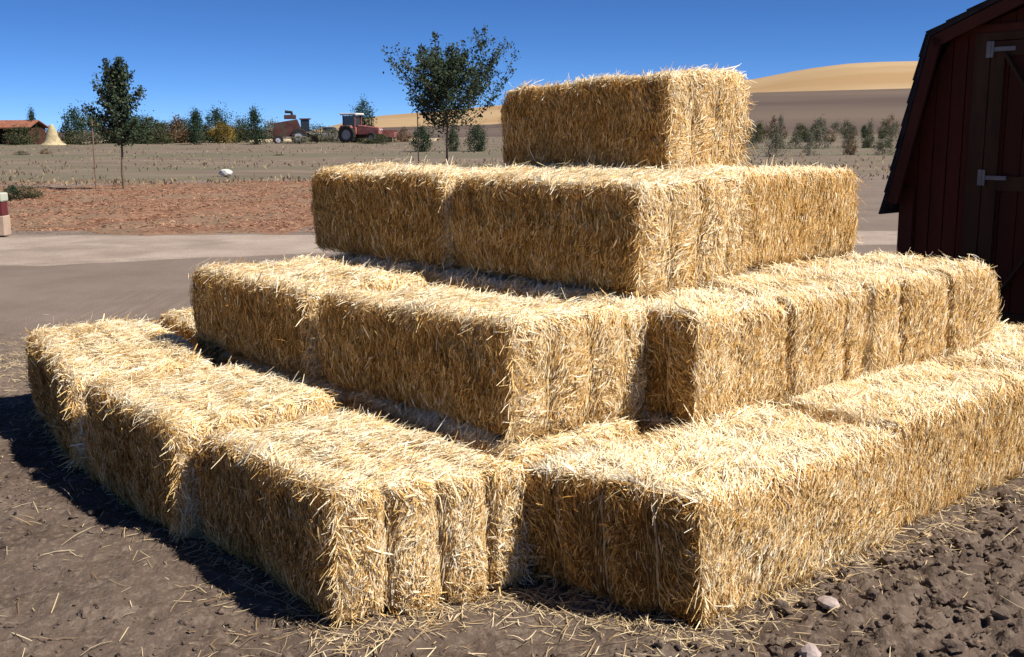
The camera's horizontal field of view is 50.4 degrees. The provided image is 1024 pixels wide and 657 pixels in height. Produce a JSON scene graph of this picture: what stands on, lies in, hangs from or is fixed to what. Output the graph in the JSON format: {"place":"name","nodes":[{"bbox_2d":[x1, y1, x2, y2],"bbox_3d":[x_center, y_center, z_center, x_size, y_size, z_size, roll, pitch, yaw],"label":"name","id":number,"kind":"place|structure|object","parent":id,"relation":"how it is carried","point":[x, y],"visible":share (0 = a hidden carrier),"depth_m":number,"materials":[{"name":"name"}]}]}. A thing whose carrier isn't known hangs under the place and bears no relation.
{"place":"outdoors","nodes":[
{"label":"outdoors","id":0,"kind":"place"},
{"bbox_2d":[62,138,438,142],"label":"pale bank","id":1,"kind":"structure","parent":0,"point":[436,139],"depth_m":117.72,"materials":[{"name":"beige soil"}]},
{"bbox_2d":[0,135,897,183],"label":"dry field","id":2,"kind":"structure","parent":0,"point":[209,172],"depth_m":48.62,"materials":[{"name":"soil"}]},
{"bbox_2d":[1,122,38,144],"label":"shrub","id":3,"kind":"object","parent":2,"relation":"on","point":[20,139],"visible":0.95,"depth_m":106.06,"materials":[{"name":"green plant"}]},
{"bbox_2d":[0,120,47,144],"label":"farm building","id":4,"kind":"structure","parent":2,"relation":"on","point":[4,125],"depth_m":109.84,"materials":[{"name":"brick"}]},
{"bbox_2d":[23,104,39,142],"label":"tree","id":5,"kind":"object","parent":2,"relation":"on","point":[31,116],"visible":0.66,"depth_m":109.76,"materials":[{"name":"green plant"}]},
{"bbox_2d":[41,124,65,144],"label":"straw heap","id":6,"kind":"object","parent":2,"relation":"on","point":[52,137],"visible":0.88,"depth_m":103.94,"materials":[{"name":"plant"}]},
{"bbox_2d":[57,123,72,141],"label":"shrub","id":7,"kind":"object","parent":2,"relation":"on","point":[60,136],"visible":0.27,"depth_m":109.87,"materials":[{"name":"green plant"}]},
{"bbox_2d":[61,126,88,143],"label":"shrub","id":8,"kind":"object","parent":2,"relation":"on","point":[69,137],"visible":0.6,"depth_m":106.01,"materials":[{"name":"green plant"}]},
{"bbox_2d":[57,100,95,143],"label":"tree","id":9,"kind":"object","parent":2,"relation":"on","point":[74,122],"visible":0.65,"depth_m":109.58,"materials":[{"name":"green plant"}]},
{"bbox_2d":[67,128,103,144],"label":"shrub","id":10,"kind":"object","parent":2,"relation":"on","point":[85,137],"visible":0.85,"depth_m":105.10,"materials":[{"name":"green plant"}]},
{"bbox_2d":[84,112,103,143],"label":"tree","id":11,"kind":"object","parent":2,"relation":"on","point":[90,130],"visible":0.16,"depth_m":113.72,"materials":[{"name":"green plant"}]},
{"bbox_2d":[89,107,137,143],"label":"tree","id":12,"kind":"object","parent":2,"relation":"on","point":[105,138],"visible":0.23,"depth_m":111.74,"materials":[{"name":"green plant"}]},
{"bbox_2d":[123,109,159,143],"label":"tree","id":13,"kind":"object","parent":2,"relation":"on","point":[139,119],"visible":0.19,"depth_m":110.49,"materials":[{"name":"green plant"}]},
{"bbox_2d":[136,120,175,143],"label":"shrub","id":14,"kind":"object","parent":2,"relation":"on","point":[158,136],"visible":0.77,"depth_m":108.18,"materials":[{"name":"green plant"}]},
{"bbox_2d":[151,112,188,142],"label":"shrub","id":15,"kind":"object","parent":2,"relation":"on","point":[178,137],"visible":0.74,"depth_m":111.06,"materials":[{"name":"brown plant"}]},
{"bbox_2d":[165,115,201,142],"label":"shrub","id":16,"kind":"object","parent":2,"relation":"on","point":[184,122],"visible":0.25,"depth_m":116.50,"materials":[{"name":"green plant"}]},
{"bbox_2d":[182,108,208,144],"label":"tree","id":17,"kind":"object","parent":2,"relation":"on","point":[194,135],"visible":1,"depth_m":101.95,"materials":[{"name":"green plant"}]},
{"bbox_2d":[198,122,224,141],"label":"shrub","id":18,"kind":"object","parent":2,"relation":"on","point":[206,139],"visible":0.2,"depth_m":117.45,"materials":[{"name":"green plant"}]},
{"bbox_2d":[200,102,236,142],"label":"tree","id":19,"kind":"object","parent":2,"relation":"on","point":[216,116],"visible":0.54,"depth_m":113.58,"materials":[{"name":"green plant"}]},
{"bbox_2d":[205,121,236,143],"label":"shrub","id":20,"kind":"object","parent":2,"relation":"on","point":[225,128],"visible":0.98,"depth_m":107.81,"materials":[{"name":"yellow plant"}]},
{"bbox_2d":[219,169,231,176],"bbox_3d":[-8.437,-4.584,32.073,0.426,0.234,0.253,0,10,0],"label":"rock","id":21,"kind":"object","parent":2,"relation":"on","point":[225,172],"visible":0.97,"depth_m":31.99,"materials":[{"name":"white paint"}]},
{"bbox_2d":[226,112,252,142],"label":"tree","id":22,"kind":"object","parent":2,"relation":"on","point":[239,135],"visible":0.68,"depth_m":112.10,"materials":[{"name":"green plant"}]},
{"bbox_2d":[225,122,267,139],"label":"shrub","id":23,"kind":"object","parent":2,"relation":"on","point":[247,129],"visible":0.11,"depth_m":118.29,"materials":[{"name":"green plant"}]},
{"bbox_2d":[242,105,267,144],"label":"tree","id":24,"kind":"object","parent":2,"relation":"on","point":[253,117],"visible":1,"depth_m":94.34,"materials":[{"name":"green plant"}]},
{"bbox_2d":[261,116,286,141],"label":"shrub","id":25,"kind":"object","parent":2,"relation":"on","point":[270,128],"visible":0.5,"depth_m":113.74,"materials":[{"name":"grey plant"}]},
{"bbox_2d":[280,134,313,143],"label":"shrub","id":26,"kind":"object","parent":2,"relation":"on","point":[303,138],"visible":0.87,"depth_m":96.35,"materials":[{"name":"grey plant"}]},
{"bbox_2d":[306,123,329,141],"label":"shrub","id":27,"kind":"object","parent":2,"relation":"on","point":[317,134],"visible":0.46,"depth_m":112.18,"materials":[{"name":"green plant"}]},
{"bbox_2d":[318,125,339,141],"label":"shrub","id":28,"kind":"object","parent":2,"relation":"on","point":[332,133],"visible":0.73,"depth_m":109.75,"materials":[{"name":"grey plant"}]},
{"bbox_2d":[350,93,377,126],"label":"tree","id":29,"kind":"object","parent":2,"relation":"on","point":[366,112],"visible":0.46,"depth_m":129.05,"materials":[{"name":"green plant"}]},
{"bbox_2d":[352,132,393,143],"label":"shrub","id":30,"kind":"object","parent":2,"relation":"on","point":[371,140],"visible":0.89,"depth_m":98.25,"materials":[{"name":"green plant"}]},
{"bbox_2d":[387,126,412,141],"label":"shrub","id":31,"kind":"object","parent":2,"relation":"on","point":[400,139],"visible":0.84,"depth_m":106.17,"materials":[{"name":"brown plant"}]},
{"bbox_2d":[417,112,418,164],"bbox_3d":[-2.706,-5.262,31.366,0.032,1.962,0.032,-3,11,-13],"label":"tree stake","id":32,"kind":"object","parent":2,"relation":"on","point":[417,138],"visible":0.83,"depth_m":31.32,"materials":[{"name":"brown wood"}]},
{"bbox_2d":[409,121,438,151],"bbox_3d":[-5.009,-10.763,61.181,1.792,1.986,1.907,-10,14,-43],"label":"field shrub","id":33,"kind":"object","parent":2,"relation":"on","point":[425,138],"visible":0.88,"depth_m":60.92,"materials":[{"name":"green plant"}]},
{"bbox_2d":[381,24,520,166],"bbox_3d":[-1.626,-6.445,30.978,3.826,4.319,4.637,0,10,0],"label":"young oak tree","id":34,"kind":"object","parent":2,"relation":"on","point":[439,87],"visible":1,"depth_m":30.75,"materials":[{"name":"green plant"}]},
{"bbox_2d":[443,125,459,151],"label":"field shrub","id":35,"kind":"object","parent":2,"relation":"on","point":[453,147],"visible":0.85,"depth_m":60.99,"materials":[{"name":"green plant"}]},
{"bbox_2d":[463,119,489,151],"bbox_3d":[-1.992,-10.807,61.122,1.725,2.059,1.621,2,11,14],"label":"field shrub","id":36,"kind":"object","parent":2,"relation":"on","point":[478,138],"visible":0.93,"depth_m":60.90,"materials":[{"name":"green plant"}]},
{"bbox_2d":[741,132,750,155],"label":"orchard shrub","id":37,"kind":"object","parent":2,"relation":"on","point":[748,142],"visible":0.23,"depth_m":47.31,"materials":[{"name":"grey plant"}]},
{"bbox_2d":[746,134,760,148],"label":"orchard shrub","id":38,"kind":"object","parent":2,"relation":"on","point":[753,142],"visible":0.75,"depth_m":63.01,"materials":[{"name":"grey plant"}]},
{"bbox_2d":[749,119,764,142],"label":"orchard shrub","id":39,"kind":"object","parent":2,"relation":"on","point":[758,135],"visible":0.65,"depth_m":84.60,"materials":[{"name":"green plant"}]},
{"bbox_2d":[762,115,779,138],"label":"orchard shrub","id":40,"kind":"object","parent":2,"relation":"on","point":[772,122],"visible":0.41,"depth_m":113.12,"materials":[{"name":"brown plant"}]},
{"bbox_2d":[762,121,790,148],"bbox_3d":[15.335,-11.142,62.975,1.620,1.804,1.314,8,13,37],"label":"orchard shrub","id":41,"kind":"object","parent":2,"relation":"on","point":[775,130],"visible":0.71,"depth_m":63.01,"materials":[{"name":"green plant"}]},
{"bbox_2d":[764,130,789,156],"bbox_3d":[11.468,-8.010,47.391,1.224,1.289,0.993,4,11,21],"label":"orchard shrub","id":42,"kind":"object","parent":2,"relation":"on","point":[776,138],"visible":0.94,"depth_m":47.28,"materials":[{"name":"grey plant"}]},
{"bbox_2d":[777,112,785,131],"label":"orchard shrub","id":43,"kind":"object","parent":2,"relation":"on","point":[780,119],"visible":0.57,"depth_m":157.19,"materials":[{"name":"green plant"}]},
{"bbox_2d":[780,124,789,138],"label":"orchard shrub","id":44,"kind":"object","parent":2,"relation":"on","point":[785,134],"visible":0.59,"depth_m":113.23,"materials":[{"name":"green plant"}]},
{"bbox_2d":[787,134,805,148],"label":"orchard shrub","id":45,"kind":"object","parent":2,"relation":"on","point":[796,140],"visible":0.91,"depth_m":63.05,"materials":[{"name":"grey plant"}]},
{"bbox_2d":[793,123,804,141],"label":"orchard shrub","id":46,"kind":"object","parent":2,"relation":"on","point":[800,135],"visible":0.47,"depth_m":84.67,"materials":[{"name":"green plant"}]},
{"bbox_2d":[797,122,813,137],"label":"orchard shrub","id":47,"kind":"object","parent":2,"relation":"on","point":[804,131],"visible":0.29,"depth_m":112.91,"materials":[{"name":"green plant"}]},
{"bbox_2d":[802,127,816,155],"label":"orchard shrub","id":48,"kind":"object","parent":2,"relation":"on","point":[809,139],"visible":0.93,"depth_m":47.29,"materials":[{"name":"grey plant"}]},
{"bbox_2d":[802,121,821,142],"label":"orchard shrub","id":49,"kind":"object","parent":2,"relation":"on","point":[806,133],"visible":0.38,"depth_m":84.69,"materials":[{"name":"green plant"}]},
{"bbox_2d":[807,124,833,148],"bbox_3d":[17.925,-11.078,63.040,1.649,1.603,1.338,-4,11,-18],"label":"orchard shrub","id":50,"kind":"object","parent":2,"relation":"on","point":[818,133],"visible":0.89,"depth_m":62.97,"materials":[{"name":"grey plant"}]},
{"bbox_2d":[813,114,829,137],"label":"orchard shrub","id":51,"kind":"object","parent":2,"relation":"on","point":[820,121],"visible":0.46,"depth_m":112.97,"materials":[{"name":"green plant"}]},
{"bbox_2d":[821,129,836,141],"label":"orchard shrub","id":52,"kind":"object","parent":2,"relation":"on","point":[833,139],"visible":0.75,"depth_m":84.60,"materials":[{"name":"green plant"}]},
{"bbox_2d":[829,119,846,132],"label":"orchard shrub","id":53,"kind":"object","parent":2,"relation":"on","point":[836,125],"visible":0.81,"depth_m":157.24,"materials":[{"name":"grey plant"}]},
{"bbox_2d":[839,117,852,137],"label":"orchard shrub","id":54,"kind":"object","parent":2,"relation":"on","point":[845,128],"visible":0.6,"depth_m":113.11,"materials":[{"name":"green plant"}]},
{"bbox_2d":[838,133,857,147],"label":"orchard shrub","id":55,"kind":"object","parent":2,"relation":"on","point":[847,137],"visible":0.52,"depth_m":63.04,"materials":[{"name":"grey plant"}]},
{"bbox_2d":[840,132,858,154],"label":"orchard shrub","id":56,"kind":"object","parent":2,"relation":"on","point":[847,151],"visible":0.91,"depth_m":47.31,"materials":[{"name":"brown plant"}]},
{"bbox_2d":[846,124,859,141],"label":"orchard shrub","id":57,"kind":"object","parent":2,"relation":"on","point":[854,129],"visible":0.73,"depth_m":84.58,"materials":[{"name":"green plant"}]},
{"bbox_2d":[860,125,875,147],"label":"orchard shrub","id":58,"kind":"object","parent":2,"relation":"on","point":[866,144],"visible":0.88,"depth_m":62.97,"materials":[{"name":"green plant"}]},
{"bbox_2d":[863,117,874,141],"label":"orchard shrub","id":59,"kind":"object","parent":2,"relation":"on","point":[871,129],"visible":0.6,"depth_m":84.54,"materials":[{"name":"green plant"}]},
{"bbox_2d":[870,137,895,154],"bbox_3d":[16.204,-7.871,47.361,1.406,0.933,1.141,-4,11,-17],"label":"orchard shrub","id":60,"kind":"object","parent":2,"relation":"on","point":[881,149],"visible":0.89,"depth_m":47.31,"materials":[{"name":"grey plant"}]},
{"bbox_2d":[875,116,890,137],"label":"orchard shrub","id":61,"kind":"object","parent":2,"relation":"on","point":[884,130],"visible":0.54,"depth_m":112.94,"materials":[{"name":"green plant"}]},
{"bbox_2d":[876,130,893,147],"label":"orchard shrub","id":62,"kind":"object","parent":2,"relation":"on","point":[889,140],"visible":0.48,"depth_m":63.00,"materials":[{"name":"green plant"}]},
{"bbox_2d":[883,126,897,141],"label":"orchard shrub","id":63,"kind":"object","parent":2,"relation":"on","point":[892,130],"visible":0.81,"depth_m":84.60,"materials":[{"name":"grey plant"}]},
{"bbox_2d":[884,113,899,132],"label":"orchard shrub","id":64,"kind":"object","parent":2,"relation":"on","point":[891,118],"visible":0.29,"depth_m":157.25,"materials":[{"name":"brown plant"}]},
{"bbox_2d":[0,231,897,265],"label":"dirt road","id":65,"kind":"structure","parent":0,"point":[38,250],"depth_m":12.91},
{"bbox_2d":[0,192,11,235],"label":"bollard","id":66,"kind":"object","parent":65,"relation":"on","point":[5,226],"visible":1,"depth_m":14.25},
{"bbox_2d":[0,0,985,131],"label":"sky","id":67,"kind":"structure","parent":0,"point":[315,60],"materials":[{"name":"blue"}]},
{"bbox_2d":[0,131,1023,656],"bbox_3d":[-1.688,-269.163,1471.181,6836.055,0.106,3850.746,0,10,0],"label":"ground","id":68,"kind":"structure","parent":0,"point":[54,297],"depth_m":3.26,"materials":[{"name":"soil"}]},
{"bbox_2d":[22,312,217,478],"bbox_3d":[-1.850,0.254,5.083,0.726,0.565,1.487,-6,12,-29],"label":"straw bale","id":69,"kind":"object","parent":68,"relation":"on","point":[64,363],"visible":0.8,"depth_m":4.83},
{"bbox_2d":[0,178,314,235],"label":"mulch bed","id":70,"kind":"object","parent":68,"relation":"on","point":[146,230],"visible":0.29,"depth_m":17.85,"materials":[{"name":"brown wood"}]},
{"bbox_2d":[2,182,28,199],"bbox_3d":[-9.739,-2.686,21.265,0.550,0.372,0.586,-9,13,-39],"label":"plant","id":71,"kind":"object","parent":70,"relation":"on","point":[14,195],"visible":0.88,"depth_m":21.18,"materials":[{"name":"green plant"}]},
{"bbox_2d":[12,184,45,199],"bbox_3d":[-9.412,-2.677,21.248,0.623,0.358,0.618,-3,11,-13],"label":"plant","id":72,"kind":"object","parent":70,"relation":"on","point":[27,194],"visible":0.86,"depth_m":21.16,"materials":[{"name":"green plant"}]},
{"bbox_2d":[91,120,96,189],"bbox_3d":[-9.232,-3.744,24.044,0.052,1.712,0.034,0,10,0],"label":"tree stake","id":73,"kind":"object","parent":70,"relation":"on","point":[93,155],"visible":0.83,"depth_m":24.02,"materials":[{"name":"brown wood"}]},
{"bbox_2d":[77,56,155,188],"bbox_3d":[-8.895,-4.585,24.506,1.520,3.099,1.413,0,10,0],"label":"young oak tree","id":74,"kind":"object","parent":70,"relation":"on","point":[115,80],"visible":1,"depth_m":24.36,"materials":[{"name":"green plant"}]},
{"bbox_2d":[153,306,227,366],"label":"straw bale","id":75,"kind":"object","parent":68,"relation":"on","point":[182,320],"visible":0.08,"depth_m":5.56},
{"bbox_2d":[327,251,441,275],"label":"straw bale","id":76,"kind":"object","parent":75,"relation":"on","point":[375,262],"visible":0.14,"depth_m":5.16},
{"bbox_2d":[309,154,544,270],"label":"straw bale","id":77,"kind":"object","parent":76,"relation":"on","point":[393,211],"visible":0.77,"depth_m":5.13},
{"bbox_2d":[82,357,348,542],"bbox_3d":[-1.141,0.434,4.107,0.731,0.576,1.050,-9,13,-38],"label":"straw bale","id":78,"kind":"object","parent":68,"relation":"on","point":[146,428],"visible":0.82,"depth_m":3.87},
{"bbox_2d":[211,351,359,411],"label":"straw bale","id":79,"kind":"object","parent":68,"relation":"on","point":[224,358],"visible":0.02,"depth_m":4.46},
{"bbox_2d":[187,253,429,382],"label":"straw bale","id":80,"kind":"object","parent":79,"relation":"on","point":[260,313],"visible":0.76,"depth_m":4.60},
{"bbox_2d":[273,110,317,143],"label":"harvester","id":81,"kind":"object","parent":68,"relation":"on","point":[291,128],"visible":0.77,"depth_m":101.36,"materials":[{"name":"red paint"}]},
{"bbox_2d":[312,127,338,140],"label":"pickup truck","id":82,"kind":"object","parent":68,"relation":"on","point":[327,128],"visible":0.04,"depth_m":117.30,"materials":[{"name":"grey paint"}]},
{"bbox_2d":[338,113,383,142],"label":"tractor","id":83,"kind":"object","parent":68,"relation":"on","point":[351,128],"visible":0.77,"depth_m":103.63,"materials":[{"name":"red paint"}]},
{"bbox_2d":[191,400,549,629],"bbox_3d":[-0.492,0.545,3.441,0.725,0.548,1.106,-9,13,-39],"label":"straw bale","id":84,"kind":"object","parent":68,"relation":"on","point":[352,515],"visible":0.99,"depth_m":3.16},
{"bbox_2d":[382,130,397,141],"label":"farm trailer","id":85,"kind":"object","parent":68,"relation":"on","point":[392,133],"visible":0.23,"depth_m":105.43,"materials":[{"name":"red paint"}]},
{"bbox_2d":[0,419,894,656],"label":"soil crumbs","id":86,"kind":"object","parent":68,"relation":"on","point":[84,611],"visible":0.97,"depth_m":3.09,"materials":[{"name":"soil"}]},
{"bbox_2d":[0,134,898,185],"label":"dry weeds","id":87,"kind":"object","parent":68,"relation":"on","point":[252,178],"visible":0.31,"depth_m":39.63,"materials":[{"name":"plant"}]},
{"bbox_2d":[338,389,644,558],"bbox_3d":[-0.094,0.473,3.967,0.698,0.546,1.177,-9,13,-39],"label":"straw bale","id":88,"kind":"object","parent":68,"relation":"on","point":[621,427],"visible":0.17,"depth_m":3.61},
{"bbox_2d":[313,275,653,447],"bbox_3d":[-0.127,0.079,3.997,0.733,0.522,1.311,-10,14,-41],"label":"straw bale","id":89,"kind":"object","parent":88,"relation":"on","point":[511,367],"visible":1,"depth_m":3.66},
{"bbox_2d":[0,314,1023,656],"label":"straw litter","id":90,"kind":"object","parent":68,"relation":"on","point":[462,608],"visible":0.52,"depth_m":3.12,"materials":[{"name":"plant"}]},
{"bbox_2d":[609,407,732,435],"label":"straw bale","id":91,"kind":"object","parent":68,"relation":"on","point":[653,422],"visible":0.02,"depth_m":3.79},
{"bbox_2d":[418,262,624,303],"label":"straw bale","id":92,"kind":"object","parent":91,"relation":"on","point":[500,285],"visible":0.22,"depth_m":4.48},
{"bbox_2d":[499,158,658,170],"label":"straw bale","id":93,"kind":"object","parent":92,"relation":"on","point":[580,165],"visible":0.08,"depth_m":5.41},
{"bbox_2d":[497,63,757,170],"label":"straw bale","id":94,"kind":"object","parent":93,"relation":"on","point":[691,116],"visible":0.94,"depth_m":5.23},
{"bbox_2d":[445,152,760,299],"bbox_3d":[0.343,-0.440,4.548,0.754,0.588,1.262,-9,14,-40],"label":"straw bale","id":95,"kind":"object","parent":92,"relation":"on","point":[641,231],"visible":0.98,"depth_m":4.20},
{"bbox_2d":[581,261,873,432],"bbox_3d":[0.806,0.028,4.128,1.151,0.541,0.714,-9,13,-39],"label":"straw bale","id":96,"kind":"object","parent":91,"relation":"on","point":[723,343],"visible":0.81,"depth_m":3.84},
{"bbox_2d":[518,398,906,631],"bbox_3d":[0.646,0.550,3.397,1.272,0.576,0.767,-9,13,-39],"label":"straw bale","id":97,"kind":"object","parent":68,"relation":"on","point":[728,512],"visible":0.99,"depth_m":3.15},
{"bbox_2d":[568,489,1023,656],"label":"soil clods","id":98,"kind":"object","parent":68,"relation":"on","point":[952,643],"visible":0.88,"depth_m":3.14,"materials":[{"name":"soil"}]},
{"bbox_2d":[798,643,820,656],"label":"stone","id":99,"kind":"object","parent":68,"relation":"on","point":[809,650],"visible":1,"depth_m":2.79,"materials":[{"name":"stone"}]},
{"bbox_2d":[817,595,839,609],"bbox_3d":[0.906,0.786,3.116,0.063,0.035,0.066,0,10,0],"label":"stone","id":100,"kind":"object","parent":68,"relation":"on","point":[828,602],"visible":0.96,"depth_m":3.10,"materials":[{"name":"stone"}]},
{"bbox_2d":[765,353,1023,534],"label":"straw bale","id":101,"kind":"object","parent":68,"relation":"on","point":[956,425],"visible":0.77,"depth_m":3.94},
{"bbox_2d":[755,247,1002,373],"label":"straw bale","id":102,"kind":"object","parent":101,"relation":"on","point":[922,307],"visible":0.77,"depth_m":4.55},
{"bbox_2d":[654,150,867,272],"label":"straw bale","id":103,"kind":"object","parent":102,"relation":"on","point":[801,211],"visible":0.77,"depth_m":4.87},
{"bbox_2d":[878,0,1023,326],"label":"barn shed","id":104,"kind":"structure","parent":68,"relation":"on","point":[954,188],"depth_m":7.04,"materials":[{"name":"red wood"}]},
{"bbox_2d":[976,39,1023,326],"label":"door","id":105,"kind":"structure","parent":104,"relation":"in","point":[1001,221],"depth_m":6.91,"materials":[{"name":"brown wood"}]},
{"bbox_2d":[944,324,1023,372],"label":"straw bale","id":106,"kind":"object","parent":68,"relation":"on","point":[1006,349],"visible":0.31,"depth_m":4.63},
{"bbox_2d":[992,318,1022,334],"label":"straw bale","id":107,"kind":"object","parent":68,"relation":"on","point":[999,325],"visible":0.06,"depth_m":5.33},
{"bbox_2d":[312,61,917,130],"bbox_3d":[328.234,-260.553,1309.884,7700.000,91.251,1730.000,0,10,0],"label":"golden hill","id":108,"kind":"structure","parent":0,"point":[877,75],"depth_m":929.33,"materials":[{"name":"yellow plant"}]},
{"bbox_2d":[382,88,910,137],"bbox_3d":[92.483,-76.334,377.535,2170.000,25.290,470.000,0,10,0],"label":"plowed field","id":109,"kind":"structure","parent":0,"point":[859,109],"depth_m":301.89,"materials":[{"name":"soil"}]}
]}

